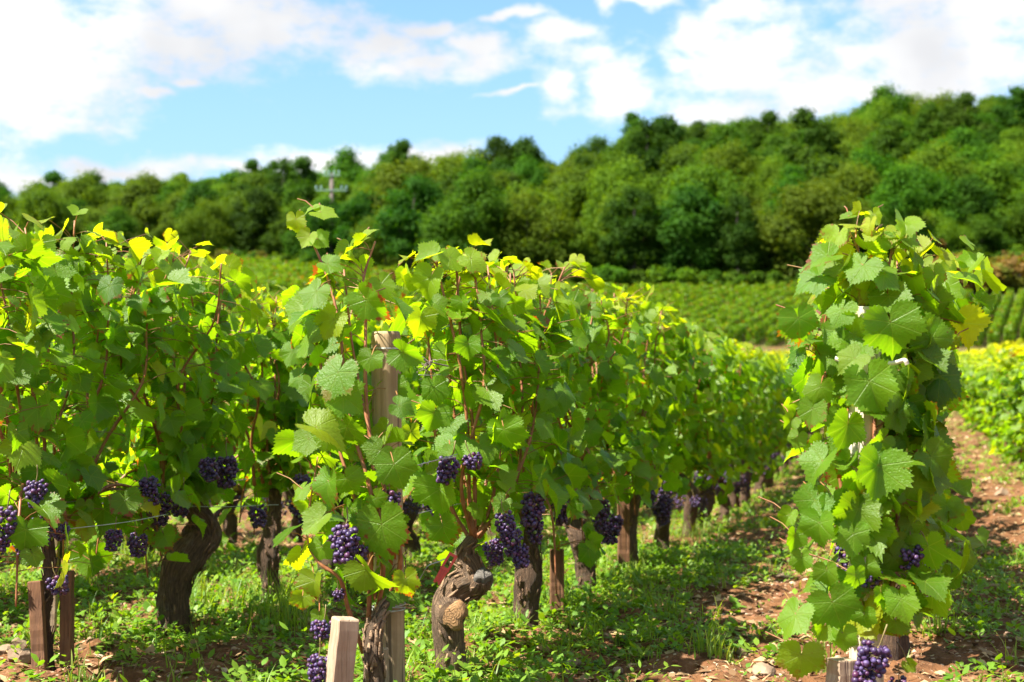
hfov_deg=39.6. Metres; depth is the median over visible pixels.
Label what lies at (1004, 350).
vine row
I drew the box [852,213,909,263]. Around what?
broadleaf tree
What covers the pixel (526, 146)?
broadleaf tree
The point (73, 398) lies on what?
grapevine
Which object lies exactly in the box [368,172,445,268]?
broadleaf tree
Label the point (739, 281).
bush
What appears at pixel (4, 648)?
stone
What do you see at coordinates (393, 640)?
vineyard post
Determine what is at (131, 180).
broadleaf tree
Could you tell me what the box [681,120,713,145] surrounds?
broadleaf tree
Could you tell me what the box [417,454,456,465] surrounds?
trellis wire
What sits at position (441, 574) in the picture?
wire clip
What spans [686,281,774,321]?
vine row
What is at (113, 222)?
broadleaf tree
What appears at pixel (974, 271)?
bush
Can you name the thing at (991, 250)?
bush
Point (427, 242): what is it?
broadleaf tree
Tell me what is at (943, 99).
broadleaf tree
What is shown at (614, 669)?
stone
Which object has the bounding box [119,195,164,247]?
broadleaf tree
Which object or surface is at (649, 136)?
broadleaf tree
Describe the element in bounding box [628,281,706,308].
vine row
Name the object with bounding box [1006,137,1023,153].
broadleaf tree
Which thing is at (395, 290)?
vine row
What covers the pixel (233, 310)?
vine row
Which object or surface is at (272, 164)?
broadleaf tree
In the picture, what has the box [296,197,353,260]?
broadleaf tree
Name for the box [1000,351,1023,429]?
grapevine
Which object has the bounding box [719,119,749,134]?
broadleaf tree
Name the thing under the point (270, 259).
vine row
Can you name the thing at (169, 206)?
broadleaf tree
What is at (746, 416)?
grapevine
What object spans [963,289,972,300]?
vine row
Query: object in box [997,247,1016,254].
bush
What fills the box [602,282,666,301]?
vine row
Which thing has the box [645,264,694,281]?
bush
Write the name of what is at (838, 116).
broadleaf tree
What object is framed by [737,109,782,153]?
broadleaf tree
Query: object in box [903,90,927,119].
broadleaf tree
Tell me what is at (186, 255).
bush
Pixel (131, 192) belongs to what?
broadleaf tree
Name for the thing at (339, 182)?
broadleaf tree
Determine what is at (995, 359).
grapevine
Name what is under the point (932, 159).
broadleaf tree
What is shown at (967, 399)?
grapevine
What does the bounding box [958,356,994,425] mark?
grapevine
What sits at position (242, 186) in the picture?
broadleaf tree
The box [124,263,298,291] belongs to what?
vine row
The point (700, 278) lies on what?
bush
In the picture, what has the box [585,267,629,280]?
bush
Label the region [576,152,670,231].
broadleaf tree
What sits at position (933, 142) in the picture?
broadleaf tree
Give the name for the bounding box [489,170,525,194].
broadleaf tree
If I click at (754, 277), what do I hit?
bush
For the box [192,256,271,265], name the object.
vine row
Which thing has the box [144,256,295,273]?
vine row
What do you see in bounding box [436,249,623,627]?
grapevine
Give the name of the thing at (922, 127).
broadleaf tree
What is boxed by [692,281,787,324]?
vine row
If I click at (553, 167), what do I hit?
broadleaf tree
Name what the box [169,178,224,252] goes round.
broadleaf tree
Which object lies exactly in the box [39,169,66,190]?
broadleaf tree
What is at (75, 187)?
broadleaf tree
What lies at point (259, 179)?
broadleaf tree
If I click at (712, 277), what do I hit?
bush
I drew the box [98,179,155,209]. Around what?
broadleaf tree
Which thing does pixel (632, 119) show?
broadleaf tree
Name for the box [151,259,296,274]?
vine row
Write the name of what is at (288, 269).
vine row
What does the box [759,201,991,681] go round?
grapevine
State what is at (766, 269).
undergrowth
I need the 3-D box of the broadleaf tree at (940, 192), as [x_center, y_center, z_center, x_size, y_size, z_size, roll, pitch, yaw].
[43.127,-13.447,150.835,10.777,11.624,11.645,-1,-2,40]
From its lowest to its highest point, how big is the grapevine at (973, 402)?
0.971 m
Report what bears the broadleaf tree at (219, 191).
on the ground at (930, 666)
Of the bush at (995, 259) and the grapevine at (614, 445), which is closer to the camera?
the grapevine at (614, 445)
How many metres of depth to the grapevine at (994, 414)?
13.45 m
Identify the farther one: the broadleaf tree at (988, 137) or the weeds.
the broadleaf tree at (988, 137)
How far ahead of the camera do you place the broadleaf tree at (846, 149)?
177.31 m
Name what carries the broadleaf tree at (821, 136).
on the ground at (930, 666)
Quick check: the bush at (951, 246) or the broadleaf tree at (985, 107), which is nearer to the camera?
the bush at (951, 246)
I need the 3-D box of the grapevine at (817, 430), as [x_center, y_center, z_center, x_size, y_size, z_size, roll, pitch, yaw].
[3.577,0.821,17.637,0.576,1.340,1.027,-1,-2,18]
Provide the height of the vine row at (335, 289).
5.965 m
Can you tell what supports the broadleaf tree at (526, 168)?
on the ground at (930, 666)
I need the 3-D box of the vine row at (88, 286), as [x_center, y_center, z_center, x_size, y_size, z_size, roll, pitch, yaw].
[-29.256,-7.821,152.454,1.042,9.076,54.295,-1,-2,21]
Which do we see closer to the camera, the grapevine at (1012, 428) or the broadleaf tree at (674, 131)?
the grapevine at (1012, 428)
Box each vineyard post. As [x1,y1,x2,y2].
[371,331,404,681]
[849,306,883,681]
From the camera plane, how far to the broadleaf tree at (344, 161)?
234.38 m
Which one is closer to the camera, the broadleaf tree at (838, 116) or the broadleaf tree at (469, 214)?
the broadleaf tree at (469, 214)
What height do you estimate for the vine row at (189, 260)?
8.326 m
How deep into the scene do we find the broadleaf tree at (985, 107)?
237.83 m
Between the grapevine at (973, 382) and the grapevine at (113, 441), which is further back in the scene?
the grapevine at (973, 382)
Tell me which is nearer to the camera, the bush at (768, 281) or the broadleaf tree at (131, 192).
the bush at (768, 281)
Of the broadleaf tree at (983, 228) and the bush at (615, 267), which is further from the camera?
the broadleaf tree at (983, 228)
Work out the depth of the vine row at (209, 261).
164.80 m
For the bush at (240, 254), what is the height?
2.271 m
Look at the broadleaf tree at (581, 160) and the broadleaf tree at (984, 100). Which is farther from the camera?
the broadleaf tree at (984, 100)
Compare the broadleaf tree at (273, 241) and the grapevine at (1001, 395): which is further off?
the broadleaf tree at (273, 241)
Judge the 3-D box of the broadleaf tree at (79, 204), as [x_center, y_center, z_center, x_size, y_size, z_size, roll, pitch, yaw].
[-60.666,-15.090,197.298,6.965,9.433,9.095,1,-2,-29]
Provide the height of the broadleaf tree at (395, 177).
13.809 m
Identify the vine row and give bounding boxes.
[75,260,295,291]
[77,259,298,290]
[89,259,317,290]
[93,255,246,270]
[94,255,253,270]
[94,256,263,272]
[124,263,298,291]
[125,261,319,295]
[140,255,359,294]
[142,255,297,271]
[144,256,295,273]
[145,256,294,270]
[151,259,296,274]
[173,287,358,316]
[175,285,348,315]
[176,290,360,317]
[191,288,301,305]
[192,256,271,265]
[218,261,348,280]
[226,261,345,279]
[228,257,396,286]
[228,263,360,280]
[234,286,401,316]
[235,262,352,280]
[251,260,386,291]
[259,260,405,292]
[273,260,413,292]
[275,292,454,332]
[291,262,407,288]
[328,287,403,302]
[334,266,408,283]
[335,264,415,289]
[339,290,414,303]
[342,269,413,290]
[384,283,466,304]
[385,287,460,305]
[388,285,450,302]
[408,281,587,338]
[452,283,591,325]
[454,282,614,327]
[545,283,628,304]
[589,283,653,301]
[602,282,639,298]
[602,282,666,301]
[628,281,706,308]
[629,281,680,299]
[630,282,692,302]
[641,281,748,325]
[655,281,720,308]
[659,282,734,313]
[661,283,761,322]
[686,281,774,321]
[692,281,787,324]
[698,280,798,331]
[709,285,796,335]
[727,292,808,342]
[746,294,809,344]
[746,349,790,353]
[766,321,784,345]
[771,350,813,357]
[957,338,1023,364]
[959,287,987,346]
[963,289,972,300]
[970,291,1001,346]
[987,287,1013,344]
[1003,288,1023,342]
[1020,316,1023,339]
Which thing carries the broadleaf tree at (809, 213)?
on the ground at (930, 666)
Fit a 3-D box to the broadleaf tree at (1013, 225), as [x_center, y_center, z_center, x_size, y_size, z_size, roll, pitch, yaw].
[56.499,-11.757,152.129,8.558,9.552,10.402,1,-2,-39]
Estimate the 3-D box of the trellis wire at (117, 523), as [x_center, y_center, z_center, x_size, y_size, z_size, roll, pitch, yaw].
[-1.092,0.493,3.803,0.377,0.033,0.113,1,-2,-32]
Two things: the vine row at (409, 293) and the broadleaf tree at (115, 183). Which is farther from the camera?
the broadleaf tree at (115, 183)
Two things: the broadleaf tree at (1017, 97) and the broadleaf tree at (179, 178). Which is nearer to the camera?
the broadleaf tree at (1017, 97)
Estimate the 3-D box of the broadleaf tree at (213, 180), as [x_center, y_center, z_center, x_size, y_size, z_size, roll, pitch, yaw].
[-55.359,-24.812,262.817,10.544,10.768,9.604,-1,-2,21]
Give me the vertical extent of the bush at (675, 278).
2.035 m
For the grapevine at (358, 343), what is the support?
on the ground at (930, 666)
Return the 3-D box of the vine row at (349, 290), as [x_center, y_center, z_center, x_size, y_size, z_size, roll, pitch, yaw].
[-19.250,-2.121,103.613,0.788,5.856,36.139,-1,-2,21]
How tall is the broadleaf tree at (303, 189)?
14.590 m
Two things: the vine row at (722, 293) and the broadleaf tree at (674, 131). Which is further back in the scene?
the broadleaf tree at (674, 131)
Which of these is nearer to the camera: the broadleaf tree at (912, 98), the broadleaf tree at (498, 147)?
the broadleaf tree at (498, 147)
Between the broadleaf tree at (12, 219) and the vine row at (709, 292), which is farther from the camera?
the broadleaf tree at (12, 219)
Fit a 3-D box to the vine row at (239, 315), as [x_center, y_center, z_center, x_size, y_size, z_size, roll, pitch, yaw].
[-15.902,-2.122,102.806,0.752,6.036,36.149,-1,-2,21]
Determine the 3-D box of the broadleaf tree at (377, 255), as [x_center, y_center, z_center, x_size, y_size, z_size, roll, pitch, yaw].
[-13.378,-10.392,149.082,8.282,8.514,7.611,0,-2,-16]
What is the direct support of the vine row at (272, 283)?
on the ground at (930, 666)
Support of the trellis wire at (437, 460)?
attached to the vineyard post at (393, 640)
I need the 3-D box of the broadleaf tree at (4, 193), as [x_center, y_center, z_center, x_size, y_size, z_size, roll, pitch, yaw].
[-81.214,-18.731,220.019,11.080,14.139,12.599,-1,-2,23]
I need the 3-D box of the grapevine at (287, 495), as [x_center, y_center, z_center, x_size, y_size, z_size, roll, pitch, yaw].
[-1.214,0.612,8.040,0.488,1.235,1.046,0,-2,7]
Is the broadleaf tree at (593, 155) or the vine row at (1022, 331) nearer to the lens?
the vine row at (1022, 331)
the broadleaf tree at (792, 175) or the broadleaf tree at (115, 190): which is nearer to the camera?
the broadleaf tree at (792, 175)
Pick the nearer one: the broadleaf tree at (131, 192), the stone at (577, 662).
the stone at (577, 662)
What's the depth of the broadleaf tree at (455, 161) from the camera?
156.69 m
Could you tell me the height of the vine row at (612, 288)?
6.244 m
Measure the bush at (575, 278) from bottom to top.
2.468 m
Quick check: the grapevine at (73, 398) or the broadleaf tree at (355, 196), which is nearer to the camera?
the grapevine at (73, 398)
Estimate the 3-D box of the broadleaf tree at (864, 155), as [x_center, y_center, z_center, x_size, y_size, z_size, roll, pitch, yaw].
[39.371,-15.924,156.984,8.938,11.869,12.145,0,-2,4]
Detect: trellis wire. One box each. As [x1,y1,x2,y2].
[4,470,343,510]
[70,514,165,528]
[193,504,278,506]
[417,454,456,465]
[419,456,455,466]
[419,558,449,578]
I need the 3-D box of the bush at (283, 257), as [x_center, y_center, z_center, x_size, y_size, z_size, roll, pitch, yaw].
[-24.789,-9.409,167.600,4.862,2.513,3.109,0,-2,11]
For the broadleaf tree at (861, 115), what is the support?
on the ground at (930, 666)
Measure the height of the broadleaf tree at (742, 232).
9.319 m
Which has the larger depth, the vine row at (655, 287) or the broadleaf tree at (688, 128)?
the broadleaf tree at (688, 128)
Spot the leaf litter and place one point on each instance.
(590, 679)
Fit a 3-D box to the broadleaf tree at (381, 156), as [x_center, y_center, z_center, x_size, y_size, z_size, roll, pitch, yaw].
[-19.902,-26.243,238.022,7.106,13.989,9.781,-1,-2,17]
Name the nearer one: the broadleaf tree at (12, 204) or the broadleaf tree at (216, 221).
the broadleaf tree at (216, 221)
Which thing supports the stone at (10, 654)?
on the ground at (930, 666)
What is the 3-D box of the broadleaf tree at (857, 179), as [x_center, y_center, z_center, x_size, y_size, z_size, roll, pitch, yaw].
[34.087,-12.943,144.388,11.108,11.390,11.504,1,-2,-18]
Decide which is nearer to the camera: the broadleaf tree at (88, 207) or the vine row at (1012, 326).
the vine row at (1012, 326)
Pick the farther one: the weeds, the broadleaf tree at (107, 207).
the broadleaf tree at (107, 207)
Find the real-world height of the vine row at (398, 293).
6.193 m
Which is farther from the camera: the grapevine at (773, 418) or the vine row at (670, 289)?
the vine row at (670, 289)
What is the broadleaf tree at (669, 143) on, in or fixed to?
on the ground at (930, 666)
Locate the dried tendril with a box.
[417,349,448,379]
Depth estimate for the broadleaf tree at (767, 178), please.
150.80 m
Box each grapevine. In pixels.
[0,202,211,670]
[0,303,22,558]
[4,311,123,575]
[64,228,265,635]
[71,417,122,541]
[97,316,209,560]
[175,356,282,546]
[194,283,351,600]
[209,436,246,515]
[239,287,396,578]
[247,362,342,543]
[272,198,424,681]
[335,317,457,560]
[340,383,410,524]
[382,321,483,546]
[389,233,589,676]
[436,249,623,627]
[488,528,495,538]
[546,281,682,592]
[570,293,691,570]
[583,510,592,522]
[629,301,724,548]
[656,328,740,536]
[670,334,757,525]
[688,339,763,517]
[725,346,773,508]
[739,354,781,504]
[754,354,785,495]
[757,356,803,487]
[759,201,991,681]
[765,352,811,470]
[772,352,795,478]
[781,358,800,466]
[783,354,823,446]
[792,235,1006,660]
[811,333,976,535]
[957,356,990,411]
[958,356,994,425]
[959,352,981,405]
[959,354,998,409]
[959,357,996,426]
[962,362,993,435]
[963,359,1000,443]
[968,362,996,429]
[976,356,1009,448]
[982,357,1015,443]
[987,361,1019,462]
[989,363,1023,469]
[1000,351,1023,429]
[1000,357,1023,461]
[1000,361,1023,455]
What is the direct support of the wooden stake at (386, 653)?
on the ground at (930, 666)
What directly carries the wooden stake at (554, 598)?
on the ground at (930, 666)
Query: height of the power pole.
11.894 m
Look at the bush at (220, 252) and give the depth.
179.49 m
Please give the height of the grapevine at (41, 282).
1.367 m
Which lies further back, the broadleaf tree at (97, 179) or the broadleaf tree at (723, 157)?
the broadleaf tree at (97, 179)
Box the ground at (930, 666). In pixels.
[0,238,1023,681]
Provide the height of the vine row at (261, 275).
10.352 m
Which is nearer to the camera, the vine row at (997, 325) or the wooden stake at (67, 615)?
the wooden stake at (67, 615)
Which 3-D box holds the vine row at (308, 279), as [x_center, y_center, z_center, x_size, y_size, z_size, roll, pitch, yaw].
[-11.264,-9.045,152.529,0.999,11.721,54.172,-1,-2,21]
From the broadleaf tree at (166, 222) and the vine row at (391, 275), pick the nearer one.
the vine row at (391, 275)
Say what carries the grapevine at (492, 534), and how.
on the ground at (930, 666)
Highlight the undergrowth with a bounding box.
[95,138,1023,278]
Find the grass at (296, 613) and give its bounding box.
[0,411,1023,681]
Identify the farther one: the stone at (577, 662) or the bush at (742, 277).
the bush at (742, 277)
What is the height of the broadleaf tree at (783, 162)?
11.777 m
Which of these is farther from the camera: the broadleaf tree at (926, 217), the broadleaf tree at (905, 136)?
the broadleaf tree at (905, 136)
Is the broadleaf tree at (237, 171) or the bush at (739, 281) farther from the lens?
the broadleaf tree at (237, 171)
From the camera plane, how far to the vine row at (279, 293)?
114.59 m
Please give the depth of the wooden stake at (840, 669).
2.91 m
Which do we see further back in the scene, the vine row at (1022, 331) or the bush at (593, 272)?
the bush at (593, 272)
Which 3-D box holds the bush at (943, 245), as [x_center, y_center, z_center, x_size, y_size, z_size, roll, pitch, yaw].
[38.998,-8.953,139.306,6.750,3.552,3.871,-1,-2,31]
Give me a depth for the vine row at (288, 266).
151.62 m
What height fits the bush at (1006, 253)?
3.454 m
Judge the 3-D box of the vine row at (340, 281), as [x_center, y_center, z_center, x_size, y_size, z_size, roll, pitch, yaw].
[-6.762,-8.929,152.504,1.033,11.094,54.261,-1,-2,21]
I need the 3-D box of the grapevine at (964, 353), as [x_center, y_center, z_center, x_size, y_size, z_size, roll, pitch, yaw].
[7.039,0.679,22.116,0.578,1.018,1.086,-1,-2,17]
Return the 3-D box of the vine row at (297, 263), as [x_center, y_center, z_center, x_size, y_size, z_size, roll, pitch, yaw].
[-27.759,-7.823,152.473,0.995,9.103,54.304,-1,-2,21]
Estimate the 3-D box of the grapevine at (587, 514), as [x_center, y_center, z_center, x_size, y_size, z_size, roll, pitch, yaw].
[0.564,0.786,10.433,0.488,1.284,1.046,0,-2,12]
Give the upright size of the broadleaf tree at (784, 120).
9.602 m
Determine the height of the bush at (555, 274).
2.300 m
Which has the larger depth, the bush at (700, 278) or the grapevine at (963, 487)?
the bush at (700, 278)
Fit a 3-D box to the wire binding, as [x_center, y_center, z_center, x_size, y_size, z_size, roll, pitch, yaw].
[-0.297,0.639,3.425,0.081,0.019,0.081,0,-2,15]
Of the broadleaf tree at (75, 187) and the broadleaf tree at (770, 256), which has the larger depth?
the broadleaf tree at (75, 187)
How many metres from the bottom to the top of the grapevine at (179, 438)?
1.357 m
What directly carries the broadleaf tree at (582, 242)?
on the ground at (930, 666)
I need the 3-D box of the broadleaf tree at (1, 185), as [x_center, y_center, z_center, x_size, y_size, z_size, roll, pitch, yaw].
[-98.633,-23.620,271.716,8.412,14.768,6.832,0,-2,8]
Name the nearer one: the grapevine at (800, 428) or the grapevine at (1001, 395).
the grapevine at (1001, 395)
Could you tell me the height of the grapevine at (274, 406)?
1.249 m
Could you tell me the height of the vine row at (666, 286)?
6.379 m
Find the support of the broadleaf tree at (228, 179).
on the ground at (930, 666)
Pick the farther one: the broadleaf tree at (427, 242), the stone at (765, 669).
the broadleaf tree at (427, 242)
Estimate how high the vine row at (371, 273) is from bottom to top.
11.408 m
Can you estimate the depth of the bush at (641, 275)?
126.78 m
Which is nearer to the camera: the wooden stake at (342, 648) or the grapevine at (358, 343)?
the wooden stake at (342, 648)
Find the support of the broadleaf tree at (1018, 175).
on the ground at (930, 666)
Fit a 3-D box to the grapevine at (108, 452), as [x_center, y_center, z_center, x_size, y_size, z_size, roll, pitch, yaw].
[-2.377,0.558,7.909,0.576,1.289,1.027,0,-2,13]
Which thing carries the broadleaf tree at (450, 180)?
on the ground at (930, 666)
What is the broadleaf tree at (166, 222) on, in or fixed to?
on the ground at (930, 666)
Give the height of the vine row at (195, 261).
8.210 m
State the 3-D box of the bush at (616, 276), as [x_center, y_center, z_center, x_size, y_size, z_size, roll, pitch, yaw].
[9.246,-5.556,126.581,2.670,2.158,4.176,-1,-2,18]
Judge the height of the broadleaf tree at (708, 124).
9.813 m
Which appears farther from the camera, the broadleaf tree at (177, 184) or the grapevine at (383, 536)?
the broadleaf tree at (177, 184)
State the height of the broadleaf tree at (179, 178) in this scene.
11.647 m
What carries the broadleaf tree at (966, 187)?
on the ground at (930, 666)
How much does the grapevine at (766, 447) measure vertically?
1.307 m
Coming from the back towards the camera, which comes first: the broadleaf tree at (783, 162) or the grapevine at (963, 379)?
the broadleaf tree at (783, 162)
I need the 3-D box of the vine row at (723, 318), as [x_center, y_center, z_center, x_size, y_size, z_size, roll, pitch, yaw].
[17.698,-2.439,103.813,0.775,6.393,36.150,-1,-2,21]
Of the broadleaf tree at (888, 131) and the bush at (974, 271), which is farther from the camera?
the broadleaf tree at (888, 131)
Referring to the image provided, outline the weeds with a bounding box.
[0,411,1023,681]
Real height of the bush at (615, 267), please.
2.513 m
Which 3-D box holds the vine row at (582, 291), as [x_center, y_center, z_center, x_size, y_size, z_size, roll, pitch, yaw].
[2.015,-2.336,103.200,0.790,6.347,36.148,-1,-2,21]
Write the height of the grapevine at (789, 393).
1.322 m
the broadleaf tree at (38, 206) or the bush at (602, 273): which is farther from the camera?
the broadleaf tree at (38, 206)
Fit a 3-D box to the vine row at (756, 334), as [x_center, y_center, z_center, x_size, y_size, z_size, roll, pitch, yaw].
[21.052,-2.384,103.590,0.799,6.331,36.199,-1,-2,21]
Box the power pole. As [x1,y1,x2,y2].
[315,170,346,227]
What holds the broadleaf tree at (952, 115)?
on the ground at (930, 666)
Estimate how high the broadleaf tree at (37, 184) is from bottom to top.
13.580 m
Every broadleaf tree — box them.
[0,179,11,196]
[0,183,12,214]
[0,192,8,217]
[2,179,71,225]
[6,216,23,228]
[11,187,81,253]
[30,180,46,190]
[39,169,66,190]
[52,170,110,208]
[54,198,90,251]
[57,204,117,256]
[70,198,99,250]
[73,167,111,199]
[82,205,141,255]
[96,203,112,215]
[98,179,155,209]
[106,178,160,232]
[108,179,124,186]
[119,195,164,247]
[121,167,168,199]
[124,177,139,184]
[146,214,188,251]
[154,183,179,209]
[156,188,188,253]
[163,181,184,196]
[164,172,192,182]
[164,172,192,187]
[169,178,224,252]
[172,195,234,256]
[187,180,211,190]
[199,188,283,250]
[201,177,219,185]
[209,181,235,242]
[210,169,245,190]
[216,182,236,246]
[220,182,252,250]
[223,166,244,179]
[225,185,282,252]
[230,168,277,202]
[241,157,267,178]
[258,220,298,254]
[259,158,282,181]
[263,155,301,212]
[277,196,308,248]
[280,154,324,207]
[280,211,322,257]
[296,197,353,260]
[298,170,362,225]
[316,143,369,183]
[332,190,389,264]
[339,185,377,220]
[343,166,380,187]
[345,203,415,266]
[346,151,439,256]
[354,161,381,183]
[356,171,396,191]
[357,181,380,192]
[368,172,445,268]
[375,143,399,163]
[378,138,417,173]
[403,165,466,243]
[408,152,433,170]
[415,168,525,264]
[418,231,466,266]
[426,145,512,196]
[434,148,466,175]
[444,154,504,251]
[472,134,517,169]
[478,187,586,269]
[485,157,512,174]
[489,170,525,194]
[496,199,550,267]
[501,179,561,245]
[508,152,552,191]
[509,134,555,171]
[531,160,560,182]
[536,163,609,222]
[547,176,599,253]
[550,150,609,176]
[550,221,616,271]
[557,155,583,175]
[566,133,611,161]
[571,153,608,174]
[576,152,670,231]
[591,176,648,270]
[594,130,660,168]
[594,185,668,271]
[608,127,663,154]
[613,112,641,146]
[621,116,670,180]
[642,146,714,215]
[652,112,687,147]
[652,159,757,264]
[652,179,729,275]
[661,138,678,152]
[667,140,701,161]
[679,122,691,143]
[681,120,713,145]
[682,137,704,148]
[687,118,760,174]
[698,136,761,187]
[702,122,728,137]
[704,119,726,131]
[710,193,764,276]
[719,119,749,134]
[729,186,767,254]
[734,115,761,130]
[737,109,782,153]
[742,153,806,207]
[742,213,805,277]
[752,129,803,173]
[752,174,880,277]
[753,153,802,195]
[754,134,799,166]
[762,164,815,265]
[766,121,796,138]
[769,105,846,167]
[780,115,793,124]
[782,121,798,131]
[796,152,870,239]
[806,157,888,233]
[818,109,849,130]
[833,113,900,152]
[834,134,865,161]
[838,110,887,131]
[844,143,904,185]
[848,101,870,115]
[849,81,915,119]
[852,96,914,135]
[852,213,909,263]
[854,159,941,254]
[862,117,926,155]
[863,116,919,165]
[892,208,938,254]
[895,139,1010,203]
[896,159,965,229]
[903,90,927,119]
[907,88,977,134]
[907,100,945,147]
[915,168,958,206]
[920,124,1005,174]
[923,133,962,151]
[924,208,980,253]
[935,90,996,137]
[947,174,1005,247]
[957,213,1015,254]
[960,106,1003,139]
[971,94,1008,125]
[971,100,1023,130]
[971,157,1023,244]
[976,128,1010,150]
[983,102,1023,135]
[987,139,1022,160]
[992,84,1023,131]
[992,159,1023,198]
[993,125,1023,147]
[993,192,1023,249]
[996,149,1023,171]
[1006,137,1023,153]
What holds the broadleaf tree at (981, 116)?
on the ground at (930, 666)
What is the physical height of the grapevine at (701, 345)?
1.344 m
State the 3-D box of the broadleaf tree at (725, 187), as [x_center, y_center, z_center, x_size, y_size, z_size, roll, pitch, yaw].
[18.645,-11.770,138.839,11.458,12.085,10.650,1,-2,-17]
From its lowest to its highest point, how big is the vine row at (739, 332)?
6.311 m
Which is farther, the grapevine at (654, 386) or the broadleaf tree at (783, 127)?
the broadleaf tree at (783, 127)
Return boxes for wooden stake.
[27,580,47,669]
[43,540,59,631]
[59,570,74,668]
[325,616,358,681]
[383,647,388,681]
[549,549,563,609]
[617,501,629,561]
[825,657,856,681]
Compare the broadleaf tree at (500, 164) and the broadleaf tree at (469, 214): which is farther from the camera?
the broadleaf tree at (500, 164)
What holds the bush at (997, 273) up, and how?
on the ground at (930, 666)
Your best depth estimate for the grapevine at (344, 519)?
8.80 m
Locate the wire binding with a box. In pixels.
[372,602,405,612]
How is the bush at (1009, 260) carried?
on the ground at (930, 666)
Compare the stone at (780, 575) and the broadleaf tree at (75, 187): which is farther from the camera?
the broadleaf tree at (75, 187)
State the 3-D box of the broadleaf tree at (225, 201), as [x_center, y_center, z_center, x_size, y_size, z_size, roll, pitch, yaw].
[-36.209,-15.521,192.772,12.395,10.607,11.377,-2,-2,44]
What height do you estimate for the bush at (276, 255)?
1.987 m
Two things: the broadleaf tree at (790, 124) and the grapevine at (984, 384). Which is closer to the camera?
the grapevine at (984, 384)
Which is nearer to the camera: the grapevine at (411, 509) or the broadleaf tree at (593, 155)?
the grapevine at (411, 509)
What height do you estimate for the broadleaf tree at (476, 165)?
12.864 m
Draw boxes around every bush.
[165,253,191,261]
[180,253,212,259]
[214,249,231,257]
[233,250,257,258]
[249,250,268,257]
[272,252,280,257]
[280,252,309,262]
[300,254,342,263]
[374,268,395,281]
[545,266,579,285]
[565,265,583,282]
[579,268,597,284]
[582,265,627,281]
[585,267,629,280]
[594,263,630,284]
[606,269,631,283]
[628,270,647,286]
[630,268,669,284]
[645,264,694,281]
[656,263,675,283]
[663,268,690,282]
[677,266,698,284]
[683,270,733,285]
[698,268,722,284]
[717,277,736,286]
[722,274,737,284]
[726,270,765,285]
[734,278,750,286]
[738,275,745,283]
[748,270,782,284]
[748,278,778,286]
[781,276,798,284]
[932,239,946,252]
[933,251,962,259]
[934,253,993,292]
[935,238,954,254]
[956,255,1003,293]
[968,249,1023,262]
[986,244,1014,255]
[989,256,1001,261]
[989,261,1023,288]
[992,250,1013,257]
[995,255,1023,290]
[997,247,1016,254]
[1002,272,1023,292]
[1010,244,1023,254]
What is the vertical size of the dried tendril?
0.082 m
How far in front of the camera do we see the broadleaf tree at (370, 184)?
183.58 m
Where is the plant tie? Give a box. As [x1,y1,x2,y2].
[888,358,908,365]
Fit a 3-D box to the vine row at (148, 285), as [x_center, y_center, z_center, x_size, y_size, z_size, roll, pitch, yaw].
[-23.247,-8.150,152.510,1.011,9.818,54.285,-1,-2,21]
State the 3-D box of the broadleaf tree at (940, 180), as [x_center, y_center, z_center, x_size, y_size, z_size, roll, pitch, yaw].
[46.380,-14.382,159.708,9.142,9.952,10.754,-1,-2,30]
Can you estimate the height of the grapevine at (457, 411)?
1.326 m
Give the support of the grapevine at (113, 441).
on the ground at (930, 666)
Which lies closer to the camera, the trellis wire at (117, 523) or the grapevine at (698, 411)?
the trellis wire at (117, 523)
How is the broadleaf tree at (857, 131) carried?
on the ground at (930, 666)
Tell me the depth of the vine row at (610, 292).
111.99 m
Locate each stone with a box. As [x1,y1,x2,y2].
[0,644,14,654]
[7,648,21,659]
[10,637,27,648]
[18,648,30,663]
[565,658,580,667]
[612,666,622,674]
[736,647,746,655]
[752,662,775,676]
[776,572,790,578]
[994,488,1007,495]
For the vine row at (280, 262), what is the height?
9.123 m
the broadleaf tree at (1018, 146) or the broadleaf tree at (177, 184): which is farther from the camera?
the broadleaf tree at (177, 184)
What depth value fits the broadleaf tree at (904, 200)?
131.46 m
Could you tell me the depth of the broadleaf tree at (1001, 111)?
231.13 m
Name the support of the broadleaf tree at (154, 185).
on the ground at (930, 666)
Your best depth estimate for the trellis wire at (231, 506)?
4.65 m
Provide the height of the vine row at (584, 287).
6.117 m
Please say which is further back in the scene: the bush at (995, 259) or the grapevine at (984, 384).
the bush at (995, 259)
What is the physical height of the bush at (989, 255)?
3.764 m
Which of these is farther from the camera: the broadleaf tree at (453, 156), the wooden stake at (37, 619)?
the broadleaf tree at (453, 156)
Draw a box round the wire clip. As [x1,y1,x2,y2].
[433,552,456,585]
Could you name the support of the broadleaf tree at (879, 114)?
on the ground at (930, 666)
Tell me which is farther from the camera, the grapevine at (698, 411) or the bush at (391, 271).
the bush at (391, 271)
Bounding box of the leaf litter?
[0,413,1023,681]
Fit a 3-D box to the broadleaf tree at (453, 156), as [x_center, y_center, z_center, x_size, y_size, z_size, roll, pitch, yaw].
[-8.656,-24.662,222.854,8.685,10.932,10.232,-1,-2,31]
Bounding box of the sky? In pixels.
[0,0,1023,197]
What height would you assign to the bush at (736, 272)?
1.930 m
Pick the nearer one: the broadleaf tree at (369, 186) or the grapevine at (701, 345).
the grapevine at (701, 345)
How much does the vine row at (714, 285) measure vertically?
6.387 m
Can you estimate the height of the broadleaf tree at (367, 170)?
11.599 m
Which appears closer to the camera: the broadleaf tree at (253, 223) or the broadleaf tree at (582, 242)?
the broadleaf tree at (582, 242)
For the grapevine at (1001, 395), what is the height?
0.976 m
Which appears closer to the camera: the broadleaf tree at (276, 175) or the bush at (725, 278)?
the bush at (725, 278)

